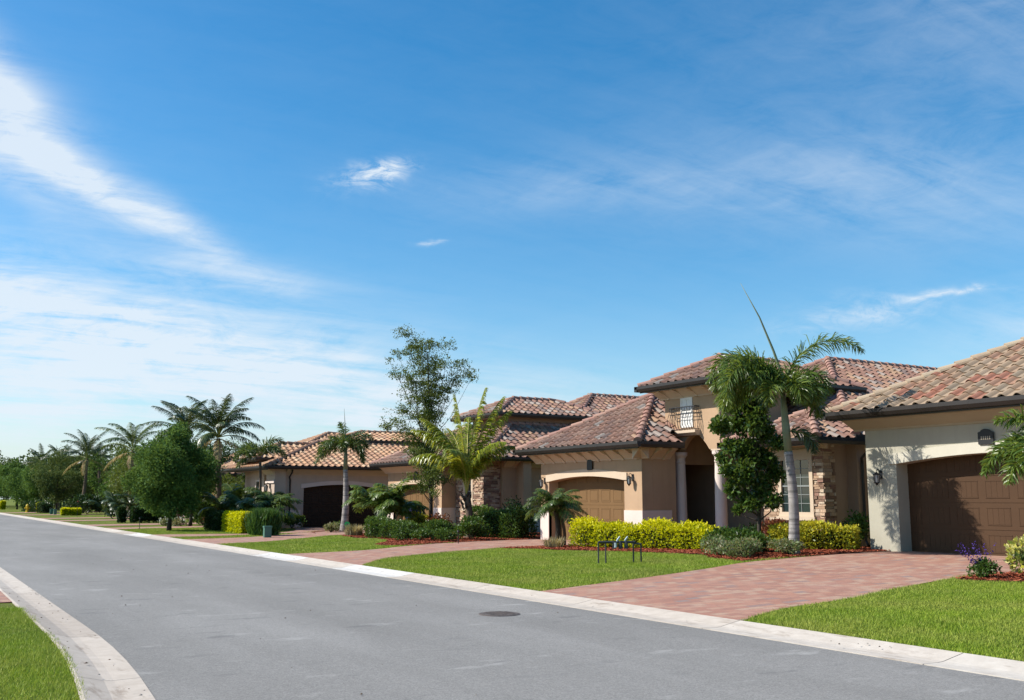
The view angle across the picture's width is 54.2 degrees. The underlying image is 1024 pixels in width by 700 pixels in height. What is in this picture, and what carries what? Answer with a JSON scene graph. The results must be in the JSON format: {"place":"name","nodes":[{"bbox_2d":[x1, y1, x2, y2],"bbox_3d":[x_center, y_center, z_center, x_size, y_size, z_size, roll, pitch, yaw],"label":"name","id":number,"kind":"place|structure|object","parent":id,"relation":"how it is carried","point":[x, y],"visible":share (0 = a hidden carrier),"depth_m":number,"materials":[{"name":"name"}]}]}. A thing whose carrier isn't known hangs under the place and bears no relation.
{"place":"outdoors","nodes":[
{"label":"outdoors","id":0,"kind":"place"},
{"bbox_2d":[89,522,202,525],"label":"driveway","id":1,"kind":"structure","parent":0,"point":[128,524],"depth_m":56.83,"materials":[{"name":"brick"}]},
{"bbox_2d":[109,526,202,528],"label":"driveway","id":2,"kind":"structure","parent":0,"point":[155,527],"depth_m":51.06,"materials":[{"name":"brick"}]},
{"bbox_2d":[157,526,362,536],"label":"driveway","id":3,"kind":"structure","parent":0,"point":[303,529],"depth_m":41.18,"materials":[{"name":"brick"}]},
{"bbox_2d":[185,530,364,543],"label":"driveway","id":4,"kind":"structure","parent":0,"point":[260,538],"depth_m":37.08,"materials":[{"name":"brick"}]},
{"bbox_2d":[263,526,271,537],"bbox_3d":[-9.300,6.923,38.014,0.315,0.460,0.276,3,-9,-22],"label":"utility box","id":5,"kind":"object","parent":4,"relation":"on","point":[267,531],"visible":0.82,"depth_m":37.91,"materials":[{"name":"green paint"}]},
{"bbox_2d":[220,430,423,527],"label":"house","id":6,"kind":"structure","parent":0,"point":[317,489],"depth_m":52.45,"materials":[{"name":"beige paint"}]},
{"bbox_2d":[303,485,375,526],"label":"garage door","id":7,"kind":"structure","parent":6,"relation":"in","point":[324,506],"depth_m":52.29,"materials":[{"name":"brown wood"}]},
{"bbox_2d":[217,534,448,553],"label":"grass","id":8,"kind":"structure","parent":0,"point":[330,543],"depth_m":31.40,"materials":[{"name":"green plant"}]},
{"bbox_2d":[342,524,365,535],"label":"ornamental grass","id":9,"kind":"object","parent":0,"point":[353,530],"depth_m":38.91,"materials":[{"name":"plant"}]},
{"bbox_2d":[288,539,586,564],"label":"driveway","id":10,"kind":"structure","parent":0,"point":[359,557],"depth_m":28.12,"materials":[{"name":"brick"}]},
{"bbox_2d":[0,514,1023,699],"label":"road","id":11,"kind":"structure","parent":0,"point":[200,633],"depth_m":10.82,"materials":[{"name":"grey asphalt"}]},
{"bbox_2d":[0,567,155,699],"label":"kerb","id":12,"kind":"structure","parent":11,"relation":"on","point":[119,678],"depth_m":10.07,"materials":[{"name":"concrete"}]},
{"bbox_2d":[479,611,519,616],"bbox_3d":[-0.170,3.548,13.458,0.560,0.021,0.560,5,-10,-31],"label":"manhole cover","id":13,"kind":"object","parent":11,"relation":"on","point":[499,613],"visible":1,"depth_m":13.38,"materials":[{"name":"metal"}]},
{"bbox_2d":[0,499,1023,699],"bbox_3d":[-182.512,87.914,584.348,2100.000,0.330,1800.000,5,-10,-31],"label":"ground","id":14,"kind":"structure","parent":0,"point":[10,505],"depth_m":53.35,"materials":[{"name":"green plant"}]},
{"bbox_2d":[0,457,29,499],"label":"garden tree","id":15,"kind":"object","parent":14,"relation":"on","point":[14,464],"visible":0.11,"depth_m":150.04,"materials":[{"name":"green plant"}]},
{"bbox_2d":[0,464,42,508],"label":"garden tree","id":16,"kind":"object","parent":14,"relation":"on","point":[6,494],"visible":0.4,"depth_m":133.35,"materials":[{"name":"green plant"}]},
{"bbox_2d":[1,465,52,505],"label":"garden tree","id":17,"kind":"object","parent":14,"relation":"on","point":[29,484],"visible":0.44,"depth_m":118.97,"materials":[{"name":"green plant"}]},
{"bbox_2d":[21,499,54,512],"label":"dark hedge","id":18,"kind":"object","parent":14,"relation":"on","point":[44,506],"visible":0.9,"depth_m":102.63,"materials":[{"name":"green plant"}]},
{"bbox_2d":[21,443,61,470],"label":"coconut palm","id":19,"kind":"object","parent":14,"relation":"on","point":[42,454],"visible":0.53,"depth_m":141.08,"materials":[{"name":"green plant"}]},
{"bbox_2d":[0,606,89,699],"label":"grass","id":20,"kind":"structure","parent":14,"relation":"on","point":[44,658],"depth_m":9.06,"materials":[{"name":"green plant"}]},
{"bbox_2d":[0,456,114,507],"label":"woods","id":21,"kind":"object","parent":14,"relation":"on","point":[30,464],"depth_m":161.88,"materials":[{"name":"plant"}]},
{"bbox_2d":[25,464,93,508],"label":"garden tree","id":22,"kind":"object","parent":14,"relation":"on","point":[48,480],"visible":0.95,"depth_m":107.79,"materials":[{"name":"green plant"}]},
{"bbox_2d":[40,445,80,509],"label":"coconut palm","id":23,"kind":"object","parent":14,"relation":"on","point":[45,457],"visible":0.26,"depth_m":125.44,"materials":[{"name":"green plant"}]},
{"bbox_2d":[0,445,127,506],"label":"woods","id":24,"kind":"object","parent":14,"relation":"on","point":[23,456],"depth_m":183.76,"materials":[{"name":"plant"}]},
{"bbox_2d":[60,507,81,515],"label":"golden hedge","id":25,"kind":"object","parent":14,"relation":"on","point":[64,511],"visible":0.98,"depth_m":86.43,"materials":[{"name":"yellow plant"}]},
{"bbox_2d":[39,445,103,502],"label":"garden tree","id":26,"kind":"object","parent":14,"relation":"on","point":[54,461],"visible":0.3,"depth_m":114.71,"materials":[{"name":"green plant"}]},
{"bbox_2d":[62,493,110,513],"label":"leafy shrub","id":27,"kind":"object","parent":14,"relation":"on","point":[81,499],"visible":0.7,"depth_m":92.37,"materials":[{"name":"green plant"}]},
{"bbox_2d":[53,429,119,512],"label":"coconut palm","id":28,"kind":"object","parent":14,"relation":"on","point":[89,446],"visible":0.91,"depth_m":99.69,"materials":[{"name":"green plant"}]},
{"bbox_2d":[78,442,118,511],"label":"coconut palm","id":29,"kind":"object","parent":14,"relation":"on","point":[104,454],"visible":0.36,"depth_m":108.80,"materials":[{"name":"green plant"}]},
{"bbox_2d":[83,451,118,500],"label":"garden tree","id":30,"kind":"object","parent":14,"relation":"on","point":[92,482],"visible":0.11,"depth_m":101.97,"materials":[{"name":"green plant"}]},
{"bbox_2d":[90,459,118,497],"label":"garden tree","id":31,"kind":"object","parent":14,"relation":"on","point":[109,469],"visible":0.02,"depth_m":117.84,"materials":[{"name":"green plant"}]},
{"bbox_2d":[83,491,142,518],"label":"clumping palm","id":32,"kind":"object","parent":14,"relation":"on","point":[112,502],"visible":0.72,"depth_m":72.12,"materials":[{"name":"plant"}]},
{"bbox_2d":[97,443,136,496],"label":"garden tree","id":33,"kind":"object","parent":14,"relation":"on","point":[105,486],"visible":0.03,"depth_m":96.99,"materials":[{"name":"green plant"}]},
{"bbox_2d":[103,460,138,497],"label":"garden tree","id":34,"kind":"object","parent":14,"relation":"on","point":[118,485],"visible":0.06,"depth_m":75.91,"materials":[{"name":"green plant"}]},
{"bbox_2d":[107,454,135,504],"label":"garden tree","id":35,"kind":"object","parent":14,"relation":"on","point":[118,473],"visible":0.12,"depth_m":89.65,"materials":[{"name":"green plant"}]},
{"bbox_2d":[116,505,127,522],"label":"clipped dark hedge","id":36,"kind":"object","parent":14,"relation":"on","point":[122,512],"visible":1,"depth_m":61.00,"materials":[{"name":"green plant"}]},
{"bbox_2d":[109,442,135,489],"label":"garden tree","id":37,"kind":"object","parent":14,"relation":"on","point":[123,450],"visible":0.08,"depth_m":85.74,"materials":[{"name":"green plant"}]},
{"bbox_2d":[96,422,164,516],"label":"coconut palm","id":38,"kind":"object","parent":14,"relation":"on","point":[133,437],"visible":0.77,"depth_m":79.29,"materials":[{"name":"green plant"}]},
{"bbox_2d":[128,505,174,522],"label":"clipped dark hedge","id":39,"kind":"object","parent":14,"relation":"on","point":[136,513],"visible":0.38,"depth_m":60.96,"materials":[{"name":"green plant"}]},
{"bbox_2d":[120,420,218,530],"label":"shade tree","id":40,"kind":"object","parent":14,"relation":"on","point":[166,480],"visible":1,"depth_m":45.24,"materials":[{"name":"green plant"}]},
{"bbox_2d":[167,516,187,525],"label":"flowering shrub","id":41,"kind":"object","parent":14,"relation":"on","point":[176,522],"visible":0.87,"depth_m":53.36,"materials":[{"name":"green plant"}]},
{"bbox_2d":[141,399,217,518],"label":"coconut palm","id":42,"kind":"object","parent":14,"relation":"on","point":[184,417],"visible":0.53,"depth_m":73.65,"materials":[{"name":"green plant"}]},
{"bbox_2d":[117,527,247,534],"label":"grass","id":43,"kind":"structure","parent":14,"relation":"on","point":[186,530],"depth_m":44.66,"materials":[{"name":"plant"}]},
{"bbox_2d":[185,499,219,524],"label":"leafy shrub","id":44,"kind":"object","parent":14,"relation":"on","point":[197,516],"visible":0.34,"depth_m":55.56,"materials":[{"name":"green plant"}]},
{"bbox_2d":[179,451,226,525],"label":"garden tree","id":45,"kind":"object","parent":14,"relation":"on","point":[213,483],"visible":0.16,"depth_m":54.77,"materials":[{"name":"green plant"}]},
{"bbox_2d":[203,509,224,530],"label":"green cube hedge","id":46,"kind":"object","parent":14,"relation":"on","point":[213,519],"visible":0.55,"depth_m":46.22,"materials":[{"name":"green plant"}]},
{"bbox_2d":[164,393,265,497],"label":"coconut palm","id":47,"kind":"object","parent":14,"relation":"on","point":[220,422],"visible":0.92,"depth_m":58.91,"materials":[{"name":"green plant"}]},
{"bbox_2d":[193,437,246,463],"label":"garden tree","id":48,"kind":"object","parent":14,"relation":"on","point":[226,455],"visible":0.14,"depth_m":73.12,"materials":[{"name":"green plant"}]},
{"bbox_2d":[211,473,244,495],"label":"garden tree","id":49,"kind":"object","parent":14,"relation":"on","point":[230,480],"visible":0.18,"depth_m":60.07,"materials":[{"name":"green plant"}]},
{"bbox_2d":[221,510,250,533],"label":"golden cube hedge","id":50,"kind":"object","parent":14,"relation":"on","point":[232,521],"visible":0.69,"depth_m":42.98,"materials":[{"name":"yellow plant"}]},
{"bbox_2d":[170,531,313,538],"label":"grass","id":51,"kind":"structure","parent":14,"relation":"on","point":[208,537],"depth_m":38.54,"materials":[{"name":"plant"}]},
{"bbox_2d":[198,483,302,520],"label":"clumping palm","id":52,"kind":"object","parent":14,"relation":"on","point":[232,498],"visible":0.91,"depth_m":47.48,"materials":[{"name":"plant"}]},
{"bbox_2d":[232,436,287,490],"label":"foxtail palm","id":53,"kind":"object","parent":14,"relation":"on","point":[251,449],"visible":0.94,"depth_m":49.91,"materials":[{"name":"green plant"}]},
{"bbox_2d":[241,507,287,534],"bbox_3d":[-9.931,6.830,40.014,1.408,1.115,1.945,26,-27,-71],"label":"grassy shrub","id":54,"kind":"object","parent":14,"relation":"on","point":[257,519],"visible":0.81,"depth_m":39.70,"materials":[{"name":"green plant"}]},
{"bbox_2d":[204,431,340,498],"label":"house","id":55,"kind":"structure","parent":14,"relation":"on","point":[309,439],"depth_m":72.46,"materials":[{"name":"tile"}]},
{"bbox_2d":[282,512,307,528],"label":"leafy shrub","id":56,"kind":"object","parent":14,"relation":"on","point":[289,521],"visible":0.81,"depth_m":49.78,"materials":[{"name":"green plant"}]},
{"bbox_2d":[323,521,340,531],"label":"shrub","id":57,"kind":"object","parent":14,"relation":"on","point":[330,527],"visible":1,"depth_m":43.53,"materials":[{"name":"green plant"}]},
{"bbox_2d":[313,412,373,531],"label":"foxtail palm","id":58,"kind":"object","parent":14,"relation":"on","point":[333,443],"visible":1,"depth_m":44.73,"materials":[{"name":"plant"}]},
{"bbox_2d":[342,532,539,544],"bbox_3d":[-2.472,7.032,37.717,9.707,0.054,11.050,5,-10,-31],"label":"mulch bed","id":59,"kind":"object","parent":14,"relation":"on","point":[449,542],"visible":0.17,"depth_m":33.85,"materials":[{"name":"wood"}]},
{"bbox_2d":[342,478,429,519],"bbox_3d":[-4.993,6.191,39.278,3.402,2.290,3.320,5,-10,-31],"label":"clumping palm","id":60,"kind":"object","parent":59,"relation":"on","point":[392,500],"visible":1,"depth_m":38.95,"materials":[{"name":"green plant"}]},
{"bbox_2d":[362,515,420,538],"bbox_3d":[-4.393,6.448,36.413,1.234,0.901,2.556,7,-11,-41],"label":"boxy hedge","id":61,"kind":"object","parent":59,"relation":"on","point":[386,526],"visible":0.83,"depth_m":36.25,"materials":[{"name":"green plant"}]},
{"bbox_2d":[389,526,414,540],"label":"flecked shrub","id":62,"kind":"object","parent":59,"relation":"on","point":[399,533],"visible":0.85,"depth_m":34.32,"materials":[{"name":"green plant"}]},
{"bbox_2d":[405,510,427,527],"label":"leafy shrub","id":63,"kind":"object","parent":59,"relation":"on","point":[420,518],"visible":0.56,"depth_m":40.15,"materials":[{"name":"green plant"}]},
{"bbox_2d":[408,527,434,539],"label":"flecked shrub","id":64,"kind":"object","parent":59,"relation":"on","point":[422,533],"visible":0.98,"depth_m":33.87,"materials":[{"name":"green plant"}]},
{"bbox_2d":[378,323,478,518],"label":"young oak tree","id":65,"kind":"object","parent":59,"relation":"on","point":[427,399],"visible":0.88,"depth_m":40.03,"materials":[{"name":"green plant"}]},
{"bbox_2d":[426,512,453,529],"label":"croton shrub","id":66,"kind":"object","parent":59,"relation":"on","point":[437,516],"visible":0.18,"depth_m":37.85,"materials":[{"name":"red plant"}]},
{"bbox_2d":[418,517,465,539],"bbox_3d":[-2.351,6.266,34.914,1.673,0.837,1.554,5,-10,-31],"label":"leafy shrub","id":67,"kind":"object","parent":59,"relation":"on","point":[432,524],"visible":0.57,"depth_m":34.61,"materials":[{"name":"green plant"}]},
{"bbox_2d":[431,527,461,540],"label":"flecked shrub","id":68,"kind":"object","parent":59,"relation":"on","point":[442,535],"visible":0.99,"depth_m":33.38,"materials":[{"name":"green plant"}]},
{"bbox_2d":[409,387,515,537],"bbox_3d":[-1.636,4.066,36.060,3.628,5.525,3.087,-7,-11,38],"label":"coconut palm","id":69,"kind":"object","parent":59,"relation":"on","point":[467,466],"visible":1,"depth_m":36.21,"materials":[{"name":"green plant"}]},
{"bbox_2d":[453,515,491,538],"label":"leafy shrub","id":70,"kind":"object","parent":59,"relation":"on","point":[471,526],"visible":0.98,"depth_m":34.28,"materials":[{"name":"green plant"}]},
{"bbox_2d":[463,504,538,538],"bbox_3d":[-0.469,6.198,36.133,1.372,1.289,2.958,8,-12,-44],"label":"dark hedge","id":71,"kind":"object","parent":59,"relation":"on","point":[504,523],"visible":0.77,"depth_m":35.42,"materials":[{"name":"green plant"}]},
{"bbox_2d":[497,495,538,526],"bbox_3d":[0.238,6.399,38.683,1.763,1.610,1.924,2,-9,-12],"label":"leafy shrub","id":72,"kind":"object","parent":59,"relation":"on","point":[514,505],"visible":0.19,"depth_m":38.79,"materials":[{"name":"green plant"}]},
{"bbox_2d":[369,393,638,531],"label":"house","id":73,"kind":"structure","parent":14,"relation":"on","point":[509,475],"depth_m":46.13,"materials":[{"name":"beige paint"}]},
{"bbox_2d":[401,484,433,522],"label":"garage door","id":74,"kind":"structure","parent":73,"relation":"in","point":[418,497],"depth_m":47.06,"materials":[{"name":"wood"}]},
{"bbox_2d":[461,479,473,510],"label":"window","id":75,"kind":"structure","parent":73,"relation":"in","point":[470,489],"depth_m":43.56,"materials":[{"name":"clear glass"}]},
{"bbox_2d":[0,513,1023,680],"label":"kerb","id":76,"kind":"structure","parent":14,"relation":"on","point":[987,665],"depth_m":12.51,"materials":[{"name":"concrete"}]},
{"bbox_2d":[363,547,809,590],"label":"grass","id":77,"kind":"structure","parent":14,"relation":"on","point":[482,565],"depth_m":21.13,"materials":[{"name":"green plant"}]},
{"bbox_2d":[598,536,641,562],"bbox_3d":[2.315,4.321,21.483,0.952,0.640,0.127,0,-8,-2],"label":"backflow preventer","id":78,"kind":"object","parent":14,"relation":"on","point":[614,544],"visible":0.92,"depth_m":21.49,"materials":[{"name":"metal"}]},
{"bbox_2d":[500,544,886,560],"bbox_3d":[4.623,5.236,26.342,6.300,0.191,9.400,5,-10,-31],"label":"mulch bed","id":79,"kind":"object","parent":14,"relation":"on","point":[735,555],"visible":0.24,"depth_m":23.20,"materials":[{"name":"wood"}]},
{"bbox_2d":[539,536,566,547],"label":"ornamental grass","id":80,"kind":"object","parent":79,"relation":"on","point":[554,542],"depth_m":28.36,"materials":[{"name":"plant"}]},
{"bbox_2d":[522,488,587,544],"bbox_3d":[1.350,4.960,29.513,2.010,1.780,1.964,5,-10,-31],"label":"pygmy date palm","id":81,"kind":"object","parent":79,"relation":"on","point":[559,505],"visible":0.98,"depth_m":29.36,"materials":[{"name":"green plant"}]},
{"bbox_2d":[567,515,719,548],"bbox_3d":[3.539,4.952,26.994,1.127,0.958,5.085,8,-12,-43],"label":"golden hedge","id":82,"kind":"object","parent":79,"relation":"on","point":[676,535],"visible":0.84,"depth_m":26.66,"materials":[{"name":"yellow plant"}]},
{"bbox_2d":[698,534,728,554],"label":"flecked shrub","id":83,"kind":"object","parent":79,"relation":"on","point":[711,547],"visible":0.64,"depth_m":22.91,"materials":[{"name":"green plant"}]},
{"bbox_2d":[699,525,734,546],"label":"leafy shrub","id":84,"kind":"object","parent":79,"relation":"on","point":[721,531],"visible":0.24,"depth_m":24.68,"materials":[{"name":"green plant"}]},
{"bbox_2d":[714,537,761,558],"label":"flecked shrub","id":85,"kind":"object","parent":79,"relation":"on","point":[738,545],"visible":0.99,"depth_m":22.09,"materials":[{"name":"green plant"}]},
{"bbox_2d":[707,387,786,532],"bbox_3d":[5.971,2.835,25.247,1.991,4.470,1.441,0,-8,3],"label":"broadleaf tree","id":86,"kind":"object","parent":79,"relation":"on","point":[756,422],"visible":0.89,"depth_m":25.15,"materials":[{"name":"green plant"}]},
{"bbox_2d":[733,535,764,553],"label":"flecked shrub","id":87,"kind":"object","parent":79,"relation":"on","point":[754,542],"visible":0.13,"depth_m":22.67,"materials":[{"name":"green plant"}]},
{"bbox_2d":[725,525,773,551],"bbox_3d":[5.573,4.489,23.727,1.226,0.747,1.365,5,-10,-31],"label":"leafy shrub","id":88,"kind":"object","parent":79,"relation":"on","point":[735,532],"visible":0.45,"depth_m":23.50,"materials":[{"name":"green plant"}]},
{"bbox_2d":[761,518,787,544],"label":"croton shrub","id":89,"kind":"object","parent":79,"relation":"on","point":[767,522],"visible":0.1,"depth_m":25.75,"materials":[{"name":"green plant"}]},
{"bbox_2d":[702,283,865,553],"bbox_3d":[6.440,1.589,23.337,3.907,6.378,2.404,0,-8,-2],"label":"foxtail palm","id":90,"kind":"object","parent":79,"relation":"on","point":[756,375],"visible":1,"depth_m":23.00,"materials":[{"name":"green plant"}]},
{"bbox_2d":[767,521,802,548],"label":"croton hedge","id":91,"kind":"object","parent":79,"relation":"on","point":[777,531],"visible":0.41,"depth_m":24.65,"materials":[{"name":"yellow plant"}]},
{"bbox_2d":[766,537,806,554],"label":"flecked shrub","id":92,"kind":"object","parent":79,"relation":"on","point":[782,545],"visible":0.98,"depth_m":22.55,"materials":[{"name":"green plant"}]},
{"bbox_2d":[799,519,861,549],"bbox_3d":[7.658,4.473,24.183,1.517,0.793,1.013,-4,-9,24],"label":"croton hedge","id":93,"kind":"object","parent":79,"relation":"on","point":[828,535],"visible":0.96,"depth_m":23.93,"materials":[{"name":"yellow plant"}]},
{"bbox_2d":[841,509,869,544],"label":"leafy shrub","id":94,"kind":"object","parent":79,"relation":"on","point":[857,519],"visible":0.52,"depth_m":24.90,"materials":[{"name":"green plant"}]},
{"bbox_2d":[513,353,936,545],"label":"house","id":95,"kind":"structure","parent":14,"relation":"on","point":[651,453],"depth_m":30.87,"materials":[{"name":"beige paint"}]},
{"bbox_2d":[558,476,624,539],"bbox_3d":[2.701,5.053,32.602,0.060,2.390,4.440,5,-10,-31],"label":"garage door","id":96,"kind":"structure","parent":95,"relation":"in","point":[602,497],"depth_m":32.43,"materials":[{"name":"beige wood"}]},
{"bbox_2d":[680,397,692,427],"bbox_3d":[5.395,1.932,30.878,0.029,0.920,0.550,5,-10,-31],"label":"window","id":97,"kind":"structure","parent":95,"relation":"in","point":[688,401],"depth_m":30.88,"materials":[{"name":"glass"}]},
{"bbox_2d":[776,455,816,520],"bbox_3d":[7.775,3.781,27.423,0.140,1.750,1.380,5,-10,-31],"label":"window","id":98,"kind":"structure","parent":95,"relation":"in","point":[802,463],"depth_m":27.25,"materials":[{"name":"white glass"}]},
{"bbox_2d":[740,573,1023,661],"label":"grass","id":99,"kind":"structure","parent":14,"relation":"on","point":[977,621],"depth_m":12.23,"materials":[{"name":"green plant"}]},
{"bbox_2d":[822,337,1023,555],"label":"house","id":100,"kind":"structure","parent":14,"relation":"on","point":[931,436],"depth_m":22.81,"materials":[{"name":"beige paint"}]},
{"bbox_2d":[907,454,1023,555],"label":"garage door","id":101,"kind":"structure","parent":100,"relation":"in","point":[952,506],"depth_m":22.42,"materials":[{"name":"brown wood"}]},
{"bbox_2d":[955,571,1023,581],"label":"mulch bed","id":102,"kind":"object","parent":14,"relation":"on","point":[995,580],"visible":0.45,"depth_m":16.44,"materials":[{"name":"wood"}]},
{"bbox_2d":[955,543,1004,578],"bbox_3d":[7.812,3.505,16.612,0.663,0.660,0.567,5,-10,-31],"label":"purple salvia","id":103,"kind":"object","parent":102,"relation":"on","point":[983,566],"visible":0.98,"depth_m":16.57,"materials":[{"name":"green plant"}]},
{"bbox_2d":[979,404,1023,486],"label":"foxtail palm","id":104,"kind":"object","parent":102,"relation":"on","point":[1011,451],"visible":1,"depth_m":16.25,"materials":[{"name":"green plant"}]},
{"bbox_2d":[1003,534,1023,573],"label":"golden croton","id":105,"kind":"object","parent":102,"relation":"on","point":[1012,557],"visible":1,"depth_m":16.59,"materials":[{"name":"yellow plant"}]},
{"bbox_2d":[0,0,1023,498],"label":"sky","id":106,"kind":"structure","parent":0,"point":[202,200],"materials":[{"name":"blue"}]},
{"bbox_2d":[542,551,1023,620],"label":"driveway","id":107,"kind":"structure","parent":0,"point":[739,591],"depth_m":16.78,"materials":[{"name":"brick"}]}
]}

